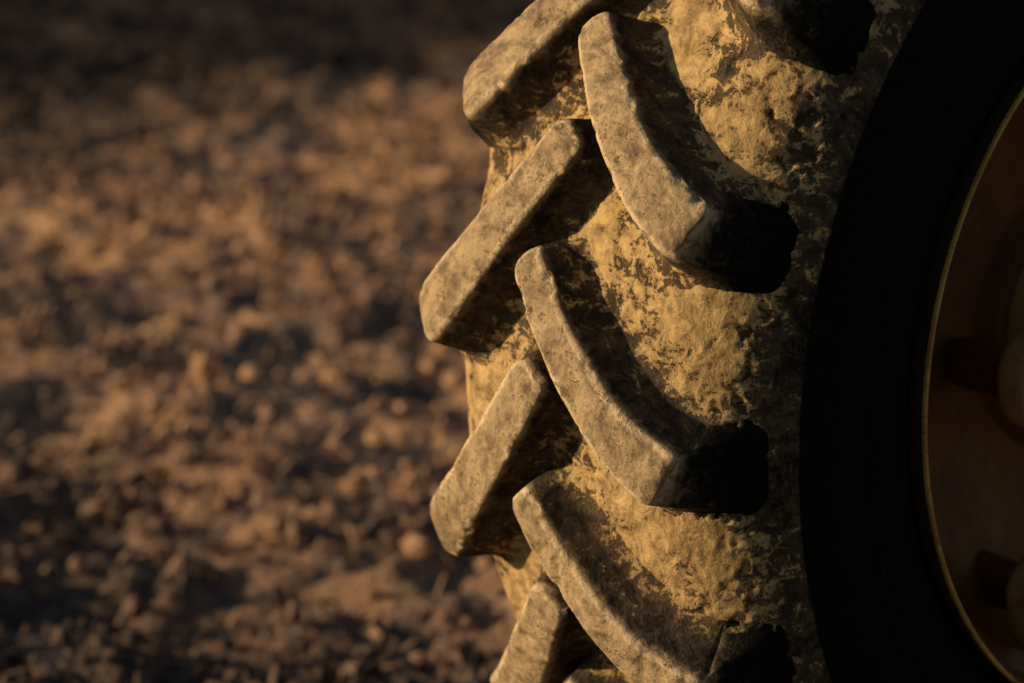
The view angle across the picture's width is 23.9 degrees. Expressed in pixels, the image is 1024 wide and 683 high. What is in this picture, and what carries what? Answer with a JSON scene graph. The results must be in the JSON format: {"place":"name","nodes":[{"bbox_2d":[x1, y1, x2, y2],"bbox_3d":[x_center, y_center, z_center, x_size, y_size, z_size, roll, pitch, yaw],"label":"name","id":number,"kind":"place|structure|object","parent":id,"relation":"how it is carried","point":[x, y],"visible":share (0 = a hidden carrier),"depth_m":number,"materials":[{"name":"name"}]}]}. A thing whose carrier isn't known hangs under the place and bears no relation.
{"place":"outdoors","nodes":[
{"label":"outdoors","id":0,"kind":"place"},
{"bbox_2d":[0,0,534,682],"bbox_3d":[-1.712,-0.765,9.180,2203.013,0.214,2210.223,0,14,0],"label":"field ground","id":1,"kind":"structure","parent":0,"point":[314,582],"depth_m":5.84,"materials":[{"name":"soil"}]},
{"bbox_2d":[0,0,530,682],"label":"soil clods","id":2,"kind":"object","parent":1,"relation":"on","point":[128,594],"visible":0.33,"depth_m":6.44,"materials":[{"name":"brown soil"}]},
{"bbox_2d":[419,0,1023,682],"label":"tractor wheel","id":3,"kind":"object","parent":1,"relation":"on","point":[721,302],"visible":1,"depth_m":2.43,"materials":[{"name":"rubber"}]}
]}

